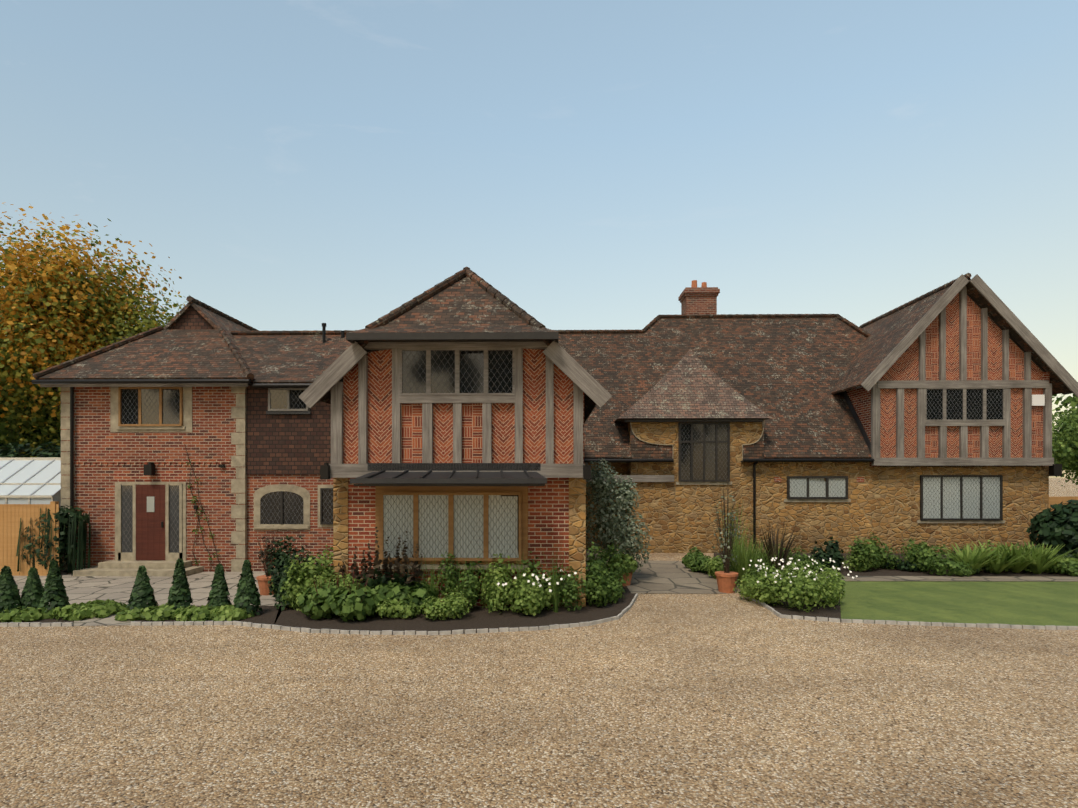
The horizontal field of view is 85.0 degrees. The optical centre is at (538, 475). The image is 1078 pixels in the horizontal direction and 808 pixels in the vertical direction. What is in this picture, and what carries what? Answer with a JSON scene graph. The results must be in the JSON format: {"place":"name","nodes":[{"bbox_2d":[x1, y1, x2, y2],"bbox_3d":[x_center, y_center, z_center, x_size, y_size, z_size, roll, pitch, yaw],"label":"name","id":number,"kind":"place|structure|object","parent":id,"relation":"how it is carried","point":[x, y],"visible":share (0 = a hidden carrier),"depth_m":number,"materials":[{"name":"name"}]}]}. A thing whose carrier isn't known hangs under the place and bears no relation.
{"place":"outdoors","nodes":[
{"label":"outdoors","id":0,"kind":"place"},
{"bbox_2d":[0,457,60,503],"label":"greenhouse frame","id":1,"kind":"object","parent":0,"point":[31,495],"visible":0.56,"depth_m":15.75,"materials":[{"name":"white metal"}]},
{"bbox_2d":[13,571,282,625],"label":"stone paving","id":2,"kind":"structure","parent":0,"point":[80,589],"depth_m":12.93,"materials":[{"name":"beige stone"}]},
{"bbox_2d":[16,505,90,573],"bbox_3d":[-12.199,1.581,14.778,1.729,1.770,0.759,0,0,1],"label":"weeping climber foliage","id":3,"kind":"object","parent":2,"relation":"on","point":[70,522],"visible":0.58,"depth_m":14.59,"materials":[{"name":"green plant"}]},
{"bbox_2d":[184,444,219,570],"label":"climbing rose stems","id":4,"kind":"object","parent":2,"relation":"on","point":[199,515],"visible":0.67,"depth_m":15.18,"materials":[{"name":"brown plant"}]},
{"bbox_2d":[0,478,1077,807],"bbox_3d":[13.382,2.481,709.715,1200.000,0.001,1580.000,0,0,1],"label":"gravel ground","id":5,"kind":"structure","parent":0,"point":[690,700],"depth_m":6.09,"materials":[{"name":"beige gravel"}]},
{"bbox_2d":[0,460,60,567],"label":"greenhouse glass","id":6,"kind":"object","parent":5,"relation":"on","point":[48,472],"visible":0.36,"depth_m":15.96,"materials":[{"name":"glass"}]},
{"bbox_2d":[0,441,60,457],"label":"hedge foliage","id":7,"kind":"object","parent":5,"relation":"on","point":[7,452],"visible":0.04,"depth_m":22.27,"materials":[{"name":"green plant"}]},
{"bbox_2d":[32,266,127,419],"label":"tree branches","id":8,"kind":"object","parent":5,"relation":"on","point":[56,389],"visible":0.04,"depth_m":30.17,"materials":[{"name":"brown plant"}]},
{"bbox_2d":[0,202,189,456],"bbox_3d":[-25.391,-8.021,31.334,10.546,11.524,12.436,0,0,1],"label":"tree foliage","id":9,"kind":"object","parent":8,"relation":"attached to","point":[11,265],"visible":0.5,"depth_m":28.86,"materials":[{"name":"plant"}]},
{"bbox_2d":[75,372,1049,606],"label":"brick walls","id":10,"kind":"structure","parent":5,"relation":"on","point":[548,516],"depth_m":11.22,"materials":[{"name":"red brick"}]},
{"bbox_2d":[73,560,202,576],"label":"steps","id":11,"kind":"structure","parent":10,"relation":"attached to","point":[131,568],"depth_m":14.82,"materials":[{"name":"beige stone"}]},
{"bbox_2d":[136,485,164,559],"bbox_3d":[-10.039,1.201,15.226,0.780,1.960,0.060,0,0,1],"label":"door","id":12,"kind":"structure","parent":10,"relation":"attached to","point":[150,538],"depth_m":15.21,"materials":[{"name":"red wood"}]},
{"bbox_2d":[122,485,178,552],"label":"sidelight windows","id":13,"kind":"structure","parent":10,"relation":"attached to","point":[127,518],"depth_m":15.23,"materials":[{"name":"glass"}]},
{"bbox_2d":[118,387,182,425],"bbox_3d":[-10.034,-1.794,15.201,1.650,1.010,0.090,0,0,1],"label":"window frame","id":14,"kind":"object","parent":10,"relation":"attached to","point":[160,406],"visible":0.79,"depth_m":15.17,"materials":[{"name":"brown wood"}]},
{"bbox_2d":[121,389,179,423],"bbox_3d":[-10.034,-1.794,15.198,1.550,0.910,0.047,0,0,1],"label":"window glass","id":15,"kind":"object","parent":14,"relation":"in","point":[150,406],"visible":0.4,"depth_m":15.20,"materials":[{"name":"grey glass"}]},
{"bbox_2d":[170,307,330,474],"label":"hung wall tiles","id":16,"kind":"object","parent":10,"relation":"attached to","point":[288,444],"visible":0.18,"depth_m":15.22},
{"bbox_2d":[260,491,302,523],"bbox_3d":[-6.672,0.821,15.264,1.130,0.860,0.001,0,0,1],"label":"window glass","id":17,"kind":"object","parent":10,"relation":"attached to","point":[292,508],"visible":0.94,"depth_m":15.26,"materials":[{"name":"glass"}]},
{"bbox_2d":[254,484,309,499],"bbox_3d":[-6.673,0.421,15.254,1.470,0.420,0.001,0,0,1],"label":"stone arch","id":18,"kind":"object","parent":10,"relation":"attached to","point":[259,493],"visible":0.96,"depth_m":15.25,"materials":[{"name":"beige stone"}]},
{"bbox_2d":[268,388,308,410],"bbox_3d":[-6.459,-1.974,15.172,1.040,0.590,0.090,0,0,1],"label":"upper window frame","id":19,"kind":"object","parent":10,"relation":"attached to","point":[288,400],"visible":0.62,"depth_m":15.14,"materials":[{"name":"grey wood"}]},
{"bbox_2d":[270,390,305,408],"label":"window glass","id":20,"kind":"object","parent":19,"relation":"in","point":[278,399],"visible":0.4,"depth_m":15.17,"materials":[{"name":"glass"}]},
{"bbox_2d":[320,488,332,524],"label":"small window frame","id":21,"kind":"object","parent":10,"relation":"attached to","point":[321,489],"visible":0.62,"depth_m":15.18,"materials":[{"name":"grey stone"}]},
{"bbox_2d":[322,490,332,522],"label":"window glass","id":22,"kind":"object","parent":21,"relation":"in","point":[327,506],"visible":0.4,"depth_m":15.21,"materials":[{"name":"glass"}]},
{"bbox_2d":[339,349,544,381],"bbox_3d":[-1.468,-1.279,14.107,4.740,2.600,6.170,0,0,1],"label":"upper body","id":23,"kind":"object","parent":10,"relation":"on","point":[367,351],"depth_m":11.05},
{"bbox_2d":[380,492,521,560],"bbox_3d":[-1.658,0.950,11.085,2.655,1.285,0.100,0,0,1],"label":"window frame","id":24,"kind":"object","parent":10,"relation":"attached to","point":[451,521],"visible":0.83,"depth_m":11.05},
{"bbox_2d":[383,495,518,557],"bbox_3d":[-1.658,0.950,11.097,2.555,1.185,0.061,0,0,1],"label":"window glass","id":25,"kind":"object","parent":24,"relation":"in","point":[433,522],"visible":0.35,"depth_m":11.09,"materials":[{"name":"glass"}]},
{"bbox_2d":[375,486,527,564],"bbox_3d":[-1.656,0.930,11.215,2.895,1.485,0.160,0,0,1],"label":"window surround","id":26,"kind":"object","parent":10,"relation":"attached to","point":[522,489],"visible":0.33,"depth_m":11.13,"materials":[{"name":"wood"}]},
{"bbox_2d":[61,387,1004,571],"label":"stone dressings","id":27,"kind":"structure","parent":10,"relation":"attached to","point":[239,484],"depth_m":15.20,"materials":[{"name":"beige stone"}]},
{"bbox_2d":[31,323,1061,570],"bbox_3d":[1.737,-0.961,14.826,29.102,6.883,8.310,0,0,1],"label":"ironmongery","id":28,"kind":"object","parent":10,"relation":"attached to","point":[325,469],"visible":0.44,"depth_m":15.04,"materials":[{"name":"black metal"}]},
{"bbox_2d":[32,267,1070,458],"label":"roof tiles","id":29,"kind":"object","parent":10,"relation":"on","point":[794,376],"visible":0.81,"depth_m":19.32,"materials":[{"name":"brown tile"}]},
{"bbox_2d":[678,287,719,314],"bbox_3d":[6.565,-6.309,24.170,1.420,2.580,1.100,0,0,1],"label":"chimney","id":30,"kind":"object","parent":29,"relation":"on","point":[697,300],"visible":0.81,"depth_m":23.72,"materials":[{"name":"brick"}]},
{"bbox_2d":[691,280,706,286],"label":"chimney pots","id":31,"kind":"object","parent":30,"relation":"on","point":[694,283],"visible":0.54,"depth_m":24.08,"materials":[{"name":"orange ceramic"}]},
{"bbox_2d":[40,274,1077,481],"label":"timber frame","id":32,"kind":"object","parent":10,"relation":"attached to","point":[339,368],"visible":0.75,"depth_m":14.93,"materials":[{"name":"grey wood"}]},
{"bbox_2d":[400,348,514,394],"bbox_3d":[-1.516,-1.933,10.917,2.133,0.877,0.090,0,0,1],"label":"window frame","id":33,"kind":"object","parent":32,"relation":"attached to","point":[457,370],"visible":0.85,"depth_m":10.89,"materials":[{"name":"brown wood"}]},
{"bbox_2d":[402,350,511,392],"bbox_3d":[-1.516,-1.933,10.928,2.053,0.797,0.049,0,0,1],"label":"window glass","id":34,"kind":"object","parent":33,"relation":"in","point":[471,371],"visible":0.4,"depth_m":10.92,"materials":[{"name":"glass"}]},
{"bbox_2d":[343,293,1042,463],"bbox_3d":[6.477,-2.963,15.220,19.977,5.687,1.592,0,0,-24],"label":"herringbone brick panels","id":35,"kind":"object","parent":32,"relation":"attached to","point":[411,433],"visible":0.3,"depth_m":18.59,"materials":[{"name":"brick"}]},
{"bbox_2d":[925,388,1004,420],"bbox_3d":[13.416,-2.260,18.553,2.470,1.045,0.090,0,0,1],"label":"upper window frame","id":36,"kind":"object","parent":32,"relation":"attached to","point":[964,405],"visible":0.81,"depth_m":18.52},
{"bbox_2d":[927,389,1002,419],"bbox_3d":[13.416,-2.260,18.562,2.390,0.965,0.034,0,0,1],"label":"upper window glass","id":37,"kind":"object","parent":36,"relation":"in","point":[954,404],"visible":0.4,"depth_m":18.56,"materials":[{"name":"black glass"}]},
{"bbox_2d":[1032,395,1044,405],"bbox_3d":[15.695,-2.387,18.510,0.380,0.348,0.070,0,0,1],"label":"alarm box","id":38,"kind":"object","parent":32,"relation":"attached to","point":[1038,400],"visible":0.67,"depth_m":18.48,"materials":[{"name":"white plastic"}]},
{"bbox_2d":[266,391,870,483],"bbox_3d":[2.812,-1.514,14.681,18.538,3.290,6.974,0,0,-17],"label":"lead work","id":39,"kind":"object","parent":10,"relation":"attached to","point":[381,476],"visible":0.83,"depth_m":10.64,"materials":[{"name":"grey metal"}]},
{"bbox_2d":[248,332,1071,523],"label":"fascia","id":40,"kind":"structure","parent":10,"relation":"attached to","point":[352,338],"depth_m":10.42,"materials":[{"name":"brown wood"}]},
{"bbox_2d":[614,349,771,421],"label":"dormer roof tiles","id":41,"kind":"object","parent":10,"relation":"on","point":[690,385],"visible":0.83,"depth_m":19.15,"materials":[{"name":"brown tile"}]},
{"bbox_2d":[678,422,729,481],"bbox_3d":[5.309,-0.772,18.908,1.629,1.907,0.090,0,0,1],"label":"dormer window frame","id":42,"kind":"object","parent":10,"relation":"attached to","point":[716,441],"visible":0.88,"depth_m":18.88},
{"bbox_2d":[681,424,727,479],"bbox_3d":[5.309,-0.772,18.916,1.509,1.787,0.052,0,0,1],"label":"dormer window glass","id":43,"kind":"object","parent":42,"relation":"in","point":[709,454],"visible":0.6,"depth_m":18.91,"materials":[{"name":"glass"}]},
{"bbox_2d":[787,476,847,498],"bbox_3d":[8.920,0.371,18.839,1.920,0.736,0.090,0,0,1],"label":"window frame","id":44,"kind":"object","parent":10,"relation":"attached to","point":[827,486],"visible":0.94,"depth_m":18.80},
{"bbox_2d":[790,478,844,496],"bbox_3d":[8.920,0.371,18.853,1.780,0.596,0.050,0,0,1],"label":"window glass","id":45,"kind":"object","parent":44,"relation":"in","point":[798,487],"visible":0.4,"depth_m":18.85,"materials":[{"name":"grey glass"}]},
{"bbox_2d":[920,475,1002,519],"bbox_3d":[13.463,0.691,18.753,2.560,1.440,0.090,0,0,1],"label":"window frame","id":46,"kind":"object","parent":10,"relation":"attached to","point":[961,497],"visible":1,"depth_m":18.72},
{"bbox_2d":[923,477,999,517],"bbox_3d":[13.463,0.691,18.760,2.440,1.320,0.043,0,0,1],"label":"lower window glass","id":47,"kind":"object","parent":46,"relation":"in","point":[951,497],"visible":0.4,"depth_m":18.75,"materials":[{"name":"grey glass"}]},
{"bbox_2d":[880,293,1045,466],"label":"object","id":48,"kind":"object","parent":10,"relation":"attached to","point":[1001,328],"visible":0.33,"depth_m":18.64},
{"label":"left dark tree trunk and limbs","id":49,"kind":"object","parent":5,"relation":"on","visible":0},
{"bbox_2d":[0,377,60,456],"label":"tree foliage","id":50,"kind":"object","parent":49,"relation":"on","point":[9,430],"visible":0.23,"depth_m":32.57,"materials":[{"name":"plant"}]},
{"bbox_3d":[38.519,-1.243,37.810,5.700,7.448,3.627,0,0,1],"label":"trunk and limbs","id":51,"kind":"object","parent":5,"relation":"on","visible":0},
{"bbox_2d":[1052,394,1077,423],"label":"tree foliage","id":52,"kind":"object","parent":51,"relation":"on","point":[1071,401],"visible":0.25,"depth_m":38.65,"materials":[{"name":"green plant"}]},
{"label":"trunk and limbs","id":53,"kind":"object","parent":5,"relation":"on","visible":0},
{"bbox_2d":[1052,411,1077,489],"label":"tree foliage","id":54,"kind":"object","parent":53,"relation":"on","point":[1065,459],"visible":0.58,"depth_m":31.00,"materials":[{"name":"green plant"}]},
{"bbox_2d":[1052,405,1077,464],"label":"tree foliage","id":55,"kind":"object","parent":53,"relation":"on","point":[1074,419],"visible":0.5,"depth_m":30.99,"materials":[{"name":"green plant"}]},
{"bbox_2d":[0,553,1077,634],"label":"bed soil","id":56,"kind":"structure","parent":0,"point":[477,617],"depth_m":10.37,"materials":[{"name":"brown soil"}]},
{"bbox_2d":[0,599,254,622],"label":"ground cover foliage","id":57,"kind":"object","parent":56,"relation":"on","point":[97,609],"visible":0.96,"depth_m":10.12,"materials":[{"name":"green plant"}]},
{"bbox_2d":[0,557,315,615],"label":"conifers","id":58,"kind":"object","parent":56,"relation":"on","point":[35,594],"depth_m":10.41,"materials":[{"name":"green plant"}]},
{"bbox_2d":[309,569,369,619],"bbox_3d":[-3.631,2.071,10.490,1.024,0.820,1.827,0,0,-30],"label":"persicaria foliage","id":59,"kind":"object","parent":56,"relation":"on","point":[338,585],"visible":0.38,"depth_m":10.27,"materials":[{"name":"green plant"}]},
{"bbox_2d":[415,544,573,612],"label":"dark-leaved plants","id":60,"kind":"object","parent":56,"relation":"on","point":[555,598],"visible":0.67,"depth_m":10.69,"materials":[{"name":"green plant"}]},
{"bbox_2d":[258,523,798,583],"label":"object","id":61,"kind":"object","parent":56,"relation":"on","point":[370,572],"visible":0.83,"depth_m":10.87,"materials":[{"name":"green plant"}]},
{"bbox_2d":[0,593,1077,634],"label":"kerb setts","id":62,"kind":"structure","parent":56,"relation":"on","point":[411,632],"depth_m":9.68,"materials":[{"name":"stone"}]},
{"bbox_2d":[0,497,1077,575],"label":"fence boards","id":63,"kind":"object","parent":56,"relation":"on","point":[11,515],"visible":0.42,"depth_m":14.59,"materials":[{"name":"brown wood"}]},
{"bbox_2d":[186,459,1077,620],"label":"shrubs","id":64,"kind":"object","parent":56,"relation":"on","point":[603,583],"visible":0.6,"depth_m":11.04,"materials":[{"name":"green plant"}]},
{"bbox_2d":[586,458,742,571],"bbox_3d":[2.736,1.031,13.546,3.759,2.915,1.306,0,0,23],"label":"olive shrub","id":65,"kind":"object","parent":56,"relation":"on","point":[602,493],"depth_m":13.73,"materials":[{"name":"green plant"}]},
{"bbox_2d":[266,535,1074,615],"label":"shrubs","id":66,"kind":"object","parent":56,"relation":"on","point":[832,551],"visible":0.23,"depth_m":11.68,"materials":[{"name":"green plant"}]},
{"bbox_2d":[280,539,1077,619],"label":"shrubs","id":67,"kind":"object","parent":56,"relation":"on","point":[798,590],"visible":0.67,"depth_m":10.81,"materials":[{"name":"green plant"}]},
{"bbox_2d":[497,556,857,591],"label":"white flowers","id":68,"kind":"object","parent":67,"relation":"on","point":[550,590],"visible":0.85,"depth_m":11.09,"materials":[{"name":"white plant"}]},
{"bbox_2d":[715,503,779,585],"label":"grasses","id":69,"kind":"object","parent":56,"relation":"on","point":[743,558],"visible":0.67,"depth_m":13.05,"materials":[{"name":"green plant"}]},
{"bbox_2d":[936,540,1076,574],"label":"fern foliage","id":70,"kind":"object","parent":56,"relation":"on","point":[1038,561],"visible":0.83,"depth_m":14.76,"materials":[{"name":"green plant"}]},
{"bbox_2d":[1026,499,1077,558],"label":"shrub foliage","id":71,"kind":"object","parent":56,"relation":"on","point":[1057,525],"visible":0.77,"depth_m":16.08,"materials":[{"name":"green plant"}]},
{"bbox_2d":[0,0,1077,477],"label":"sky","id":72,"kind":"structure","parent":0,"point":[299,165],"materials":[{"name":"blue"}]},
{"bbox_2d":[61,381,1048,606],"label":"walls","id":73,"kind":"structure","parent":0,"point":[883,505],"depth_m":18.76,"materials":[{"name":"brown stone"}]},
{"bbox_2d":[627,560,1077,593],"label":"flagstones","id":74,"kind":"object","parent":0,"point":[654,576],"visible":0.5,"depth_m":14.05,"materials":[{"name":"beige stone"}]},
{"bbox_2d":[256,571,737,595],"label":"plant pots","id":75,"kind":"object","parent":74,"relation":"on","point":[726,582],"visible":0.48,"depth_m":12.41,"materials":[{"name":"orange ceramic"}]},
{"bbox_2d":[252,479,743,576],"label":"twig stems","id":76,"kind":"object","parent":75,"relation":"on","point":[730,543],"visible":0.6,"depth_m":12.52,"materials":[{"name":"brown plant"}]},
{"bbox_2d":[840,581,1077,625],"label":"lawn","id":77,"kind":"structure","parent":0,"point":[1035,603],"depth_m":11.51,"materials":[{"name":"green plant"}]}
]}

